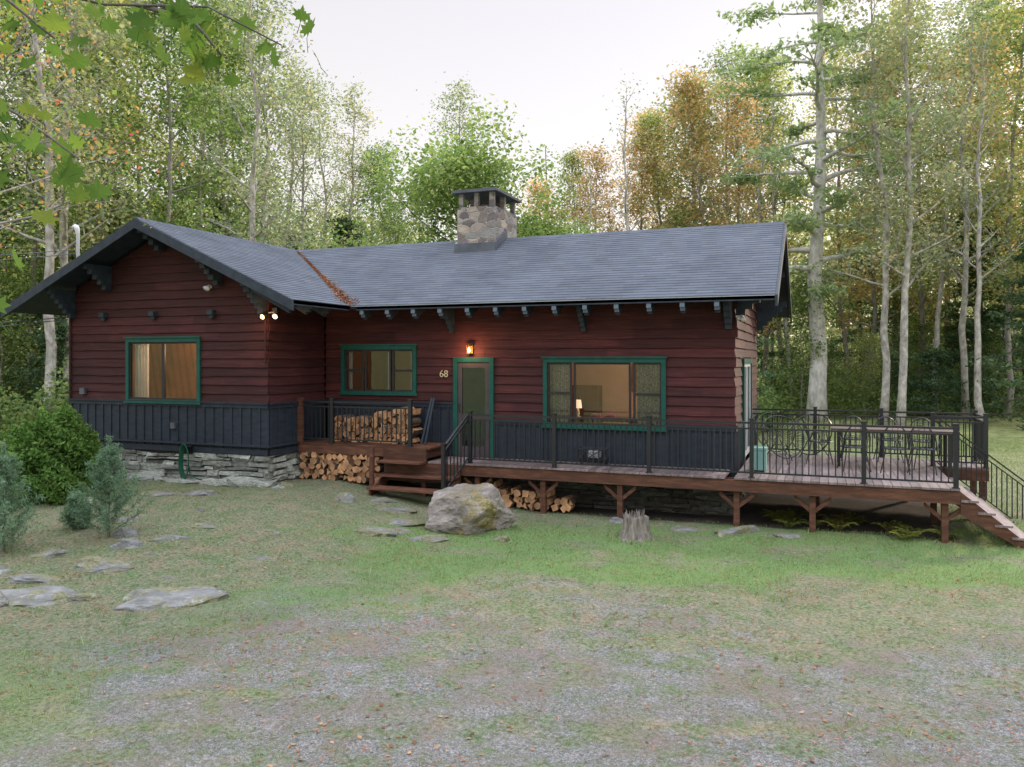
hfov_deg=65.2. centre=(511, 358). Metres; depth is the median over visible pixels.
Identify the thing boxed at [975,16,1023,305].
maple tree
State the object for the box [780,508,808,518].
fern
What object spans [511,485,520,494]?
firewood log
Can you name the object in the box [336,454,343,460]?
firewood log
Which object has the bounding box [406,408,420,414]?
firewood log
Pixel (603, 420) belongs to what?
side table
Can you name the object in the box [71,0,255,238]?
maple tree
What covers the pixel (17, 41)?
maple tree
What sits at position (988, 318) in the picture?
young tree
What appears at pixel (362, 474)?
firewood log
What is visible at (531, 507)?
firewood log
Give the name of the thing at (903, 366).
ash tree
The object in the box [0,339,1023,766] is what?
ground
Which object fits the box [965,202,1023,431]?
hemlock tree
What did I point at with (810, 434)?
lounge chair
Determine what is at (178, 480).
rock
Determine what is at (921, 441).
patio chair
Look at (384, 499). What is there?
stepping stone
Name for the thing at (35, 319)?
power cable
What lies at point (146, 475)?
rock
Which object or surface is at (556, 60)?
sky
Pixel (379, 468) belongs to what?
firewood log
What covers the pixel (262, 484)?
rock
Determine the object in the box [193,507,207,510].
rock
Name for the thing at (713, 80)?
ash tree
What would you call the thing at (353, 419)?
firewood log
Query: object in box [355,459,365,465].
firewood log
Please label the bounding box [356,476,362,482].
firewood log
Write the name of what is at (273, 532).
rock
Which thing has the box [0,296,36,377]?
young tree
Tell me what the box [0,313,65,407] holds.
young tree
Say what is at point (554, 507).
firewood log
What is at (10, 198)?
maple tree
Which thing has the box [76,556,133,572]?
rock
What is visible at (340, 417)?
firewood log
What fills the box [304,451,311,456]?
firewood log
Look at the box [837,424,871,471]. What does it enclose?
patio chair
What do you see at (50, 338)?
ash tree
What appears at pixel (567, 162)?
birch tree
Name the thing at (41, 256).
power cable
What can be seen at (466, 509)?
boulder
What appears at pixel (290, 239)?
hemlock tree
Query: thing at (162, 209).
hemlock tree
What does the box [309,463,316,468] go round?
firewood log
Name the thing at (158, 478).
rock
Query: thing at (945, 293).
oak tree
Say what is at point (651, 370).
window
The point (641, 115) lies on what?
oak tree
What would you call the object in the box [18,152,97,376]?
hemlock tree
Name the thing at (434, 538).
stepping stone
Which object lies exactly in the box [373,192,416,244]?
maple tree
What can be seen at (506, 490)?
firewood log
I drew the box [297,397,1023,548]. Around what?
wooden deck
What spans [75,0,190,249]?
birch tree
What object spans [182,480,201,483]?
rock
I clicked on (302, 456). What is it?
firewood log
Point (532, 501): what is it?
firewood log
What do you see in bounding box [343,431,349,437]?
firewood log
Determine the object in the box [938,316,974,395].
young tree
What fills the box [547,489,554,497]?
firewood log
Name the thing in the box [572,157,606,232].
bare tree
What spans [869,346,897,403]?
young tree
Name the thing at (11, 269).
young tree
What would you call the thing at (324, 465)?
firewood log
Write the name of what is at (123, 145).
birch tree
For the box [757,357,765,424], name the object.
young tree
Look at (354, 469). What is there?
firewood log
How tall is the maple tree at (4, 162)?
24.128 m
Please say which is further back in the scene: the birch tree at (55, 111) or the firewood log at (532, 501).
the birch tree at (55, 111)
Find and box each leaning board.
[420,398,432,443]
[424,398,434,443]
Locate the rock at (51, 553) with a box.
[26,549,70,558]
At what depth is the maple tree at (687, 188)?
49.43 m
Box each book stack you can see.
[590,413,602,417]
[604,414,617,417]
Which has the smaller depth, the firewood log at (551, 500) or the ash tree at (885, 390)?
the firewood log at (551, 500)
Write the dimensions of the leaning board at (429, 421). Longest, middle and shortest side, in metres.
1.000 x 0.044 x 0.031 m
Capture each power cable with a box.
[0,249,75,255]
[0,319,67,326]
[1,317,66,322]
[4,253,75,259]
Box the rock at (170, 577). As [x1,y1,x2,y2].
[162,574,175,579]
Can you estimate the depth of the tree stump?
13.20 m
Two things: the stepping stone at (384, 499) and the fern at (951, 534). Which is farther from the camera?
the stepping stone at (384, 499)
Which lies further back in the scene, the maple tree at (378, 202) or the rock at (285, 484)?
the maple tree at (378, 202)
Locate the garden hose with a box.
[178,444,201,479]
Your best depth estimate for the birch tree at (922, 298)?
43.46 m
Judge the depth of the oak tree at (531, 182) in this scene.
45.73 m
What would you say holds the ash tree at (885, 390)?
on the ground at (486, 719)
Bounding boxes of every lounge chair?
[755,412,794,454]
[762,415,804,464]
[790,414,831,458]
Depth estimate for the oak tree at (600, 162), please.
43.81 m
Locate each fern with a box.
[761,509,796,517]
[763,513,788,521]
[764,510,795,520]
[772,518,806,527]
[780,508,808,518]
[817,514,850,522]
[817,519,858,530]
[831,512,863,522]
[870,520,907,531]
[888,528,918,539]
[889,524,937,537]
[926,525,966,537]
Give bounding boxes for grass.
[0,436,1023,656]
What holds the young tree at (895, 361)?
on the ground at (486, 719)
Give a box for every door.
[453,357,494,457]
[741,359,751,459]
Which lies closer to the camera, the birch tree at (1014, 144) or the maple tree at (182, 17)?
the maple tree at (182, 17)
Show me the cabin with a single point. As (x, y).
(221, 353)
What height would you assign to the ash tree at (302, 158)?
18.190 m
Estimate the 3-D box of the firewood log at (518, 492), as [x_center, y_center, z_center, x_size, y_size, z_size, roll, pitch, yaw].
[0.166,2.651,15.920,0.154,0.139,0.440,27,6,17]
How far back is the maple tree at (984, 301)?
47.56 m
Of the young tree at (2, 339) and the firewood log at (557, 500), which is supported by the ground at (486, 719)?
the young tree at (2, 339)
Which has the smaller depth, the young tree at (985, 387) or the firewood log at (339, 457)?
the firewood log at (339, 457)
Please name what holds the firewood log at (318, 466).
on the firewood log
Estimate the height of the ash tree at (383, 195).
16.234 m
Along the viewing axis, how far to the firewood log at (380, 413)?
17.11 m
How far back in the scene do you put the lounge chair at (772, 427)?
17.29 m
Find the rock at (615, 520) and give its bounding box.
[609,517,622,522]
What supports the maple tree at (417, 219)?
on the ground at (486, 719)
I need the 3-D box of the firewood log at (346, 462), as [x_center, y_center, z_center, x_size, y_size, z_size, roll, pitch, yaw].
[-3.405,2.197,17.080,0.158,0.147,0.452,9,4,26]
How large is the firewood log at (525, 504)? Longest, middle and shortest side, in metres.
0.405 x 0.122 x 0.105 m
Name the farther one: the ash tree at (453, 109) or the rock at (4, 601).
the ash tree at (453, 109)
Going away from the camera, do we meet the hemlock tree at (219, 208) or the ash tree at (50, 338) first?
the ash tree at (50, 338)
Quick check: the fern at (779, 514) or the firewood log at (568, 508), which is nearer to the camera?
the fern at (779, 514)
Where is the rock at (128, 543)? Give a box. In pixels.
[108,538,142,548]
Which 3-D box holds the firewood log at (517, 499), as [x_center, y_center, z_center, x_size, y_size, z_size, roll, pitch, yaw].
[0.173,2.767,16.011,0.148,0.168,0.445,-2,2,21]
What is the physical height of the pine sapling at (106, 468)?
1.681 m
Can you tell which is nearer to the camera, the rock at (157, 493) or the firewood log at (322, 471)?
the rock at (157, 493)
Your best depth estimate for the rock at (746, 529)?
13.56 m
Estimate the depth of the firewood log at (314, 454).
17.15 m
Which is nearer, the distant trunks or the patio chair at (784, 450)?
the patio chair at (784, 450)
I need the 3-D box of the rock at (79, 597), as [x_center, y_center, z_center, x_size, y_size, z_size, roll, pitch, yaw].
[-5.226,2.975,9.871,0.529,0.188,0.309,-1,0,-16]
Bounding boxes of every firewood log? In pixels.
[299,462,306,468]
[300,452,306,459]
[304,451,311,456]
[304,466,310,472]
[304,472,314,478]
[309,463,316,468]
[310,457,319,463]
[311,452,323,457]
[315,463,322,468]
[319,468,326,474]
[322,462,328,468]
[326,454,333,460]
[330,463,338,469]
[330,474,343,480]
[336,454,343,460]
[339,414,353,421]
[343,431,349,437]
[343,459,349,465]
[348,471,355,477]
[352,415,367,422]
[352,465,362,472]
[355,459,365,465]
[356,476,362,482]
[359,471,365,477]
[361,464,368,472]
[361,476,376,482]
[365,417,372,424]
[372,421,380,427]
[374,411,385,417]
[375,456,382,460]
[375,465,383,471]
[380,426,385,433]
[383,411,392,419]
[392,418,397,424]
[398,406,407,413]
[402,436,415,443]
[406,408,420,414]
[406,417,421,424]
[413,427,422,434]
[413,437,419,442]
[493,479,503,486]
[498,484,507,494]
[500,486,511,495]
[501,492,513,501]
[505,496,516,506]
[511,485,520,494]
[514,487,525,496]
[514,495,521,502]
[517,501,524,507]
[522,486,534,496]
[522,502,529,508]
[528,497,539,503]
[528,502,535,510]
[529,490,536,498]
[534,501,539,509]
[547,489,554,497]
[547,495,556,505]
[551,504,561,510]
[554,495,564,504]
[560,494,575,505]
[564,503,574,511]
[569,497,576,505]
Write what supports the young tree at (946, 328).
on the ground at (486, 719)
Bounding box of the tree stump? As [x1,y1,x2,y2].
[619,509,655,541]
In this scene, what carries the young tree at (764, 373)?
on the ground at (486, 719)
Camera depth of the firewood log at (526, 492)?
15.70 m
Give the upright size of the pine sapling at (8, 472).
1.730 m
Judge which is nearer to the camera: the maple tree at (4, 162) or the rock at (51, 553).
the rock at (51, 553)
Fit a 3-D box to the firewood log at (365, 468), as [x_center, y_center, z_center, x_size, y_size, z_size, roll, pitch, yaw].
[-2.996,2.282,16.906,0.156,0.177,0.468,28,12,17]
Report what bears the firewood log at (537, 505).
on the ground at (486, 719)
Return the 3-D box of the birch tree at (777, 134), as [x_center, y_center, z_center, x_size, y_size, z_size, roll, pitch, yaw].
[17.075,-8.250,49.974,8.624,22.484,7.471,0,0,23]
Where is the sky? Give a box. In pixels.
[0,0,1023,337]
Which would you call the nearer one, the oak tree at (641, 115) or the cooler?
the cooler
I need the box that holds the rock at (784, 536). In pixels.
[773,533,801,538]
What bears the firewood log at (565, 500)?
on the firewood log
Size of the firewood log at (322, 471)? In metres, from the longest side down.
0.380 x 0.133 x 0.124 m
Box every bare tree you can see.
[142,68,235,230]
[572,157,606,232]
[594,73,663,231]
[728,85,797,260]
[738,77,809,408]
[892,55,983,411]
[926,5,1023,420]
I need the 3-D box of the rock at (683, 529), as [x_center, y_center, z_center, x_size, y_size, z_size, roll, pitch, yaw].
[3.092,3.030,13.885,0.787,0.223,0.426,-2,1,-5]
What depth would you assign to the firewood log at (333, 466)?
16.97 m
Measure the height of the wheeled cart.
0.333 m
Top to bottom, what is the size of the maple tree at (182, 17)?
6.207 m
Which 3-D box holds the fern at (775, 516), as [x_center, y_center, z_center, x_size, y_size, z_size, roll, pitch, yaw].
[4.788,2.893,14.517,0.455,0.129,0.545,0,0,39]
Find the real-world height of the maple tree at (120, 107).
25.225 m
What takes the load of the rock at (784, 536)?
on the ground at (486, 719)
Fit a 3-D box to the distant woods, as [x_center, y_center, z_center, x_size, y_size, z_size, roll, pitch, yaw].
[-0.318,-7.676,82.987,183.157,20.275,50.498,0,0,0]
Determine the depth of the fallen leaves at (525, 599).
8.54 m
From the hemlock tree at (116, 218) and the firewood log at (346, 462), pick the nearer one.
the firewood log at (346, 462)
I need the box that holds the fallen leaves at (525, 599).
[0,483,1023,766]
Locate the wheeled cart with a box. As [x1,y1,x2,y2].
[578,447,610,464]
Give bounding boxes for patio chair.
[802,418,833,464]
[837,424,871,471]
[840,416,867,461]
[873,416,903,462]
[879,425,910,474]
[907,425,942,474]
[908,417,935,462]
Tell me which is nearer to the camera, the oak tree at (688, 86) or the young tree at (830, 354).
the oak tree at (688, 86)
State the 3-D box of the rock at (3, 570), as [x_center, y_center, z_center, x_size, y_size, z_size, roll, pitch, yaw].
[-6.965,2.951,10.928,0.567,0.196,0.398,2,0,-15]
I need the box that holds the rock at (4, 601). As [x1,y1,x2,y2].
[0,591,8,607]
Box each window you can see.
[123,336,201,404]
[339,344,416,395]
[541,356,666,431]
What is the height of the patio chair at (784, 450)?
0.932 m
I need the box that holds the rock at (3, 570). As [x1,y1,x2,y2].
[0,566,10,574]
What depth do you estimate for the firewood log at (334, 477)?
17.00 m
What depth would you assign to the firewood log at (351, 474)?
16.82 m
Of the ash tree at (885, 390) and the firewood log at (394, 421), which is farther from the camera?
the ash tree at (885, 390)
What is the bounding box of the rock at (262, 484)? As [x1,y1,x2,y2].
[252,481,277,487]
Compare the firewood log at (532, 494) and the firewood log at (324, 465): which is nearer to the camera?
the firewood log at (532, 494)
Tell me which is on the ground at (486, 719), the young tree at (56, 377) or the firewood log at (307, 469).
the young tree at (56, 377)
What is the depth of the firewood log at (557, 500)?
15.53 m
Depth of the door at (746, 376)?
17.20 m
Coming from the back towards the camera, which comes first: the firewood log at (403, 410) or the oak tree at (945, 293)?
the oak tree at (945, 293)
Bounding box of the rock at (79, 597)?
[66,593,103,601]
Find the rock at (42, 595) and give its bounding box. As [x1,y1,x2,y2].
[0,585,77,606]
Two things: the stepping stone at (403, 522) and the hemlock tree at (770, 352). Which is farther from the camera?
the hemlock tree at (770, 352)
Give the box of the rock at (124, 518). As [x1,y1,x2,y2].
[114,517,138,521]
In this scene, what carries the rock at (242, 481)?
on the ground at (486, 719)
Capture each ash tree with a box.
[0,0,156,410]
[0,0,172,400]
[165,0,323,248]
[188,0,328,249]
[238,54,330,248]
[267,62,355,249]
[287,76,357,248]
[299,76,388,247]
[355,133,412,244]
[414,71,501,240]
[672,39,771,224]
[804,0,971,424]
[815,0,1005,425]
[889,0,1023,415]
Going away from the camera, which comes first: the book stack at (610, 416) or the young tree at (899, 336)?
the book stack at (610, 416)
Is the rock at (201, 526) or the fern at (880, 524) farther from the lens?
the fern at (880, 524)
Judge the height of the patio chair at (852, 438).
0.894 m
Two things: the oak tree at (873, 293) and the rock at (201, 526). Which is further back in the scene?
the oak tree at (873, 293)
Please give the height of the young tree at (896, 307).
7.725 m
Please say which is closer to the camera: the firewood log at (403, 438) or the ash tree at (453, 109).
the firewood log at (403, 438)
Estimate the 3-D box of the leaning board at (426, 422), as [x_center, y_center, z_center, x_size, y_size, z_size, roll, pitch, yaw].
[-1.806,1.315,16.948,0.044,1.000,0.030,6,-15,21]
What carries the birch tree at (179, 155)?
on the ground at (486, 719)
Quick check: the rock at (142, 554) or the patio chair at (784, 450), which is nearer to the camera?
the rock at (142, 554)
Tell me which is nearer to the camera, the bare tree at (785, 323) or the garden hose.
the garden hose
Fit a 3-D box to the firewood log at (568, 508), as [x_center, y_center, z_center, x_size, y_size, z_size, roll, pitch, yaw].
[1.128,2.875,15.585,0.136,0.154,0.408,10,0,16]
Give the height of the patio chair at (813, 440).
0.894 m
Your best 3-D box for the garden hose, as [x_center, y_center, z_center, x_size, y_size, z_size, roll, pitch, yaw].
[-6.752,2.180,16.938,0.643,0.772,0.180,0,0,21]
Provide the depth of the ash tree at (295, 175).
46.43 m
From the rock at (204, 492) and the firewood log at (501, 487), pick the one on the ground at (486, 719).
the rock at (204, 492)
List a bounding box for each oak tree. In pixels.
[515,168,569,229]
[560,135,637,232]
[589,120,689,231]
[614,98,712,229]
[636,55,763,227]
[672,73,814,341]
[823,39,951,386]
[857,43,1023,383]
[930,14,1023,384]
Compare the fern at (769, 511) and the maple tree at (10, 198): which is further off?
the maple tree at (10, 198)
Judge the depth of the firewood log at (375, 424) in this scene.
17.11 m
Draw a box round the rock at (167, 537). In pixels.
[149,535,189,540]
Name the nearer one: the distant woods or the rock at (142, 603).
the rock at (142, 603)
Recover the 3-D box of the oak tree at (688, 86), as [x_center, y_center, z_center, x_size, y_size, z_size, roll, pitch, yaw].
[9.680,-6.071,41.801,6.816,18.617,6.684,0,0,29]
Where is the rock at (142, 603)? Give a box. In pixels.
[113,593,173,610]
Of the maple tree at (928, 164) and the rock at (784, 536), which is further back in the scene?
the maple tree at (928, 164)
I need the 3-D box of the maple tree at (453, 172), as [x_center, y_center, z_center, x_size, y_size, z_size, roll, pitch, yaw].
[-2.038,-3.477,30.759,8.475,12.927,11.960,0,0,45]
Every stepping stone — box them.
[370,497,397,502]
[375,507,417,513]
[387,518,425,526]
[391,528,412,534]
[407,535,448,542]
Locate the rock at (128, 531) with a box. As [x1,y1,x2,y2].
[112,525,140,537]
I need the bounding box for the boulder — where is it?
[424,483,516,534]
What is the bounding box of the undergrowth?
[0,343,1023,435]
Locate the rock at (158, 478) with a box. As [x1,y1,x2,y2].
[154,477,173,480]
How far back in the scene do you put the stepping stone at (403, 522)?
13.85 m
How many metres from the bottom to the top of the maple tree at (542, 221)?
10.341 m
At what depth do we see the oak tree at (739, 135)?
45.23 m
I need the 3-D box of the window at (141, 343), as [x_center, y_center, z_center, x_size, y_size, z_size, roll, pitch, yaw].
[-7.572,0.245,17.422,2.140,1.460,0.210,0,0,21]
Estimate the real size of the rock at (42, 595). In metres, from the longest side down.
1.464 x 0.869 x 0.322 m
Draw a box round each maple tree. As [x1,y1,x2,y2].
[0,0,134,402]
[0,0,140,329]
[0,0,192,270]
[0,0,327,332]
[0,32,35,206]
[2,1,174,255]
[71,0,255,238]
[123,0,309,241]
[174,30,327,243]
[295,93,613,249]
[327,140,410,245]
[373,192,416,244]
[395,182,445,243]
[441,181,608,237]
[649,92,764,228]
[704,38,834,381]
[824,23,967,387]
[908,0,1023,335]
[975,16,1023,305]
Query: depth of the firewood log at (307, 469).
17.23 m
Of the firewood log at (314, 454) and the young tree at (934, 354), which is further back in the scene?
the young tree at (934, 354)
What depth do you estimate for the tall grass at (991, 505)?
12.88 m
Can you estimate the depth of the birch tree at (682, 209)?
43.32 m
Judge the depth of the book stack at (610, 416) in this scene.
16.35 m
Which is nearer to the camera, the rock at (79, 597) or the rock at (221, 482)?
the rock at (79, 597)
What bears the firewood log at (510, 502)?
on the ground at (486, 719)
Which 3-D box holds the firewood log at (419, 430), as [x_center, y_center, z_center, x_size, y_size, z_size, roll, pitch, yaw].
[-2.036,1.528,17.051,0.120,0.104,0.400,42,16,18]
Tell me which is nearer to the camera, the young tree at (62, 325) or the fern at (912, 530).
the fern at (912, 530)
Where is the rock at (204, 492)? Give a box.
[185,490,220,495]
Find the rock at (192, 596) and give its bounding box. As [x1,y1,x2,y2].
[123,585,230,608]
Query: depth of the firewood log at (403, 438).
16.82 m
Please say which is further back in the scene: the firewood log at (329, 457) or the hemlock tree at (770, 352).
the hemlock tree at (770, 352)
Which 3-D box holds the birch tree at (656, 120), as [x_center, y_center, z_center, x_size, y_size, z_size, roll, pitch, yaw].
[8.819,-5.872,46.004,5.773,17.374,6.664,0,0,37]
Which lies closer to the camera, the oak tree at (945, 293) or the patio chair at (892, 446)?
the patio chair at (892, 446)
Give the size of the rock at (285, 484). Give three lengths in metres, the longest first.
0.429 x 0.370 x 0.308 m
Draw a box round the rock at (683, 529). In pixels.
[670,526,699,531]
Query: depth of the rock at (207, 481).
16.52 m
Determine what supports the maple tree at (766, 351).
on the ground at (486, 719)
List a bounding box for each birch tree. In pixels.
[0,0,149,343]
[9,0,188,262]
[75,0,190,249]
[116,4,280,236]
[547,146,604,233]
[621,101,696,228]
[647,61,742,227]
[725,51,848,395]
[760,25,893,402]
[838,0,990,392]
[930,0,1023,417]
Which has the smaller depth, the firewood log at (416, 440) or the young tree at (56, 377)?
the firewood log at (416, 440)
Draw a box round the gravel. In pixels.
[3,546,1023,766]
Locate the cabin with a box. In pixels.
[1,187,791,515]
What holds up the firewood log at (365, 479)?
on the ground at (486, 719)
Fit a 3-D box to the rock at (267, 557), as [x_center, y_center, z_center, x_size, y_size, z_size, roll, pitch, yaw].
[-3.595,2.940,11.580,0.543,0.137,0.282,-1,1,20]
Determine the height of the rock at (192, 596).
0.288 m
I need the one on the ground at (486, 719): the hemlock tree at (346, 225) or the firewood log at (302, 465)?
the hemlock tree at (346, 225)
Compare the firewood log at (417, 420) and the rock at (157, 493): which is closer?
the rock at (157, 493)
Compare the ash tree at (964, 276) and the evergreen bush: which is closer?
the evergreen bush
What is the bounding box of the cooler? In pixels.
[754,445,767,471]
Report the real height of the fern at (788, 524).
0.143 m
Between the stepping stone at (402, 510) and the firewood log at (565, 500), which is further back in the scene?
the firewood log at (565, 500)
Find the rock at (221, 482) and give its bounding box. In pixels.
[212,476,234,486]
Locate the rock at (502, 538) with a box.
[493,535,509,542]
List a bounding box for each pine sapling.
[0,441,45,551]
[56,490,96,529]
[66,435,160,536]
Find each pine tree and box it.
[701,0,921,421]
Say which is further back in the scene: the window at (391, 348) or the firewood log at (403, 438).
the window at (391, 348)
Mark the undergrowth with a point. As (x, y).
(836, 398)
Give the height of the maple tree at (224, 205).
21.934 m
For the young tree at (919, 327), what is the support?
on the ground at (486, 719)
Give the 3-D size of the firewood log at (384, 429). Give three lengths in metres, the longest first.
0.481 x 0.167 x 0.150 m
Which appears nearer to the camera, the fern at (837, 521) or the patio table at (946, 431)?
the fern at (837, 521)
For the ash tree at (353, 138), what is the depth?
44.34 m
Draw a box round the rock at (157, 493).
[137,491,186,496]
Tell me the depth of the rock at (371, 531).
13.09 m
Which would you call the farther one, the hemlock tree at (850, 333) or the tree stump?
the hemlock tree at (850, 333)
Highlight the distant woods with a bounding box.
[0,167,1020,386]
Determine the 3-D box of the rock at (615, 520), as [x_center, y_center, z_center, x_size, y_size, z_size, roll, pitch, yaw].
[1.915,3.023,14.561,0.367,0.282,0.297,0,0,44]
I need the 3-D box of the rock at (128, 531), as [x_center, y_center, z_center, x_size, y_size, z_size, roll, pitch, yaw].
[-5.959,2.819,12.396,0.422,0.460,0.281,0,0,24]
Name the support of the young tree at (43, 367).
on the ground at (486, 719)
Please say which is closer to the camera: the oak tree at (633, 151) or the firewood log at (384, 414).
the firewood log at (384, 414)
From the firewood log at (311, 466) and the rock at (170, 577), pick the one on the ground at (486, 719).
the rock at (170, 577)
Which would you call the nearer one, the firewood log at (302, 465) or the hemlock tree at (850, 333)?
the firewood log at (302, 465)
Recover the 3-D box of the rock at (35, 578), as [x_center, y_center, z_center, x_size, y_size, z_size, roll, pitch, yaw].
[-6.211,2.974,10.597,0.875,0.270,0.460,0,0,9]
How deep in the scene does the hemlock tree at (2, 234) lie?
36.50 m
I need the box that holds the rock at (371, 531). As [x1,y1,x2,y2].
[353,526,396,536]
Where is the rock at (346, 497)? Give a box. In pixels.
[333,491,355,502]
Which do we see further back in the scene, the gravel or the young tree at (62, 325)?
the young tree at (62, 325)
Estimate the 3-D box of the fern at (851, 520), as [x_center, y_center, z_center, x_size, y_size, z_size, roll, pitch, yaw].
[6.040,2.869,14.365,0.627,0.148,0.524,0,0,-33]
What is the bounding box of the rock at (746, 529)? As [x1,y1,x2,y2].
[714,525,759,536]
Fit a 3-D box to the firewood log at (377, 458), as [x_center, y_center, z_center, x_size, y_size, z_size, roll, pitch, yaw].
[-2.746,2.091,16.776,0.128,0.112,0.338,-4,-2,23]
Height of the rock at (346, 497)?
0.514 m
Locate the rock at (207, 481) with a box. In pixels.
[199,478,218,484]
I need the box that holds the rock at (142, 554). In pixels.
[136,552,153,557]
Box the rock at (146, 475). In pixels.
[133,470,166,480]
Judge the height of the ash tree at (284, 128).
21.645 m
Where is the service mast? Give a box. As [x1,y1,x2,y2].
[71,224,79,257]
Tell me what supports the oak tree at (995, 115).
on the ground at (486, 719)
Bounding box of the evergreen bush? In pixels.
[0,403,113,507]
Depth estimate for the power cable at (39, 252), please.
18.85 m
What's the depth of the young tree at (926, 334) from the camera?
48.52 m
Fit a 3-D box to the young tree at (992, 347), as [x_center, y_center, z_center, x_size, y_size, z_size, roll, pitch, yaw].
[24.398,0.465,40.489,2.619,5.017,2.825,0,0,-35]
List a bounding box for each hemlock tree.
[0,154,43,402]
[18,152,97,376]
[82,187,143,249]
[141,194,183,226]
[189,196,243,236]
[279,233,315,249]
[325,213,370,314]
[749,223,804,384]
[827,233,914,381]
[862,231,971,373]
[916,192,1023,410]
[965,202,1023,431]
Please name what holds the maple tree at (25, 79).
on the ground at (486, 719)
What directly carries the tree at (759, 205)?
on the ground at (486, 719)
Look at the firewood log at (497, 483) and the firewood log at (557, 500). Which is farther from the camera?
the firewood log at (497, 483)
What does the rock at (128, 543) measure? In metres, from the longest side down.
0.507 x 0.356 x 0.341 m
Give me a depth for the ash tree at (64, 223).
29.64 m
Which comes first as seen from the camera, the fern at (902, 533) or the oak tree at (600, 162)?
the fern at (902, 533)
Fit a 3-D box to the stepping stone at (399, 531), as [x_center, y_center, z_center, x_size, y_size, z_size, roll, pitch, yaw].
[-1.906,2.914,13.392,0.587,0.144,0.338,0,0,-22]
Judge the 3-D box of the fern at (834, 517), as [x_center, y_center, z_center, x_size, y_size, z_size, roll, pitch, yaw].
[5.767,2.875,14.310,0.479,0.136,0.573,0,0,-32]
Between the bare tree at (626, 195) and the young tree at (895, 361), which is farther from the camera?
the young tree at (895, 361)
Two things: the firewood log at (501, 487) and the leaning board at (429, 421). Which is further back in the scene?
the leaning board at (429, 421)
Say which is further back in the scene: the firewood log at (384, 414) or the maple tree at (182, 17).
the firewood log at (384, 414)
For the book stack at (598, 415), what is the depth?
16.46 m
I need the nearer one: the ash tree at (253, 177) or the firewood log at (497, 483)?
the firewood log at (497, 483)
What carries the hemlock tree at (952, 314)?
on the ground at (486, 719)
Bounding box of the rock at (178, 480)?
[163,478,197,482]
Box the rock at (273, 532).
[260,529,280,535]
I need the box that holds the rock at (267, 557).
[253,556,276,561]
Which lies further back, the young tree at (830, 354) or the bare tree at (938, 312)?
the young tree at (830, 354)
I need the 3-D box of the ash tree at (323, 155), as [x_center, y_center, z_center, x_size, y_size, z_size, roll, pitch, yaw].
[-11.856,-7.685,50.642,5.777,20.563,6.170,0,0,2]
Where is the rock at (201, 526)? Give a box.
[189,523,214,528]
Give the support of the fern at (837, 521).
on the ground at (486, 719)
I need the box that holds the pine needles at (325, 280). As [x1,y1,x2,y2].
[297,251,359,304]
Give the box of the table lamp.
[576,400,581,416]
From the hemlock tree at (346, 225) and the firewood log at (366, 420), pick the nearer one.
the firewood log at (366, 420)
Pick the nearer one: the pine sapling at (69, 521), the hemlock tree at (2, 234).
the pine sapling at (69, 521)
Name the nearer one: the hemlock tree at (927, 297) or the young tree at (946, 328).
the young tree at (946, 328)
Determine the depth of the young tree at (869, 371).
38.83 m
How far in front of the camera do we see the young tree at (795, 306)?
38.55 m
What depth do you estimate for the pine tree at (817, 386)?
37.69 m
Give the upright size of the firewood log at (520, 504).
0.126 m
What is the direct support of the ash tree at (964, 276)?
on the ground at (486, 719)
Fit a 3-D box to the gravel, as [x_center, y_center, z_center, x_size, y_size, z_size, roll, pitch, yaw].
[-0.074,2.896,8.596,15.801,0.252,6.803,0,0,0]
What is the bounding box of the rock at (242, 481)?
[225,476,260,487]
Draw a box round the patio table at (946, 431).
[830,426,959,471]
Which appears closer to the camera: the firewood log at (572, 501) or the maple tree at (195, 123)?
the firewood log at (572, 501)
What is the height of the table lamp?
0.360 m
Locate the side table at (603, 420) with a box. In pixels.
[572,416,636,422]
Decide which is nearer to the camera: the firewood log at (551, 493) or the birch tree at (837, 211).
the firewood log at (551, 493)
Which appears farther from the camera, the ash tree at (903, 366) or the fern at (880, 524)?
the ash tree at (903, 366)
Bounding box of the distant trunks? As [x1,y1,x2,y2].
[15,147,1020,386]
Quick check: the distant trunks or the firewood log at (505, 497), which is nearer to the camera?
the firewood log at (505, 497)
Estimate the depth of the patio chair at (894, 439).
16.39 m
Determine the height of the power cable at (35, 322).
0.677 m
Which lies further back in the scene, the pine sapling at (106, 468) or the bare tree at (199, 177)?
the bare tree at (199, 177)
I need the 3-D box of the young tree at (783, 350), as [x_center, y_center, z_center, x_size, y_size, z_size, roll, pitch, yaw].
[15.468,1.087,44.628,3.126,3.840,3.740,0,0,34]
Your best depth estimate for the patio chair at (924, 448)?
14.51 m
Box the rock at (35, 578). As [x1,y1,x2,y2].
[7,573,61,583]
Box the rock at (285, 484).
[278,481,293,488]
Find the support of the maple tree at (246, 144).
on the ground at (486, 719)
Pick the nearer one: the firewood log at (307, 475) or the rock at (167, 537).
the rock at (167, 537)
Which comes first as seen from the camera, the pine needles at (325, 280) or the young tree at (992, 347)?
the pine needles at (325, 280)
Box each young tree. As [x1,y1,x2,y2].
[0,234,60,417]
[0,260,42,404]
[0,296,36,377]
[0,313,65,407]
[3,315,68,410]
[20,315,65,392]
[41,364,61,407]
[756,327,800,432]
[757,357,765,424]
[760,265,848,418]
[762,344,807,406]
[827,335,848,389]
[833,324,894,415]
[856,350,936,417]
[859,283,934,385]
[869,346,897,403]
[880,322,919,370]
[891,345,973,416]
[894,307,950,378]
[899,308,950,382]
[933,318,968,378]
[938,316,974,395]
[942,351,1017,415]
[948,301,1023,405]
[968,323,1021,408]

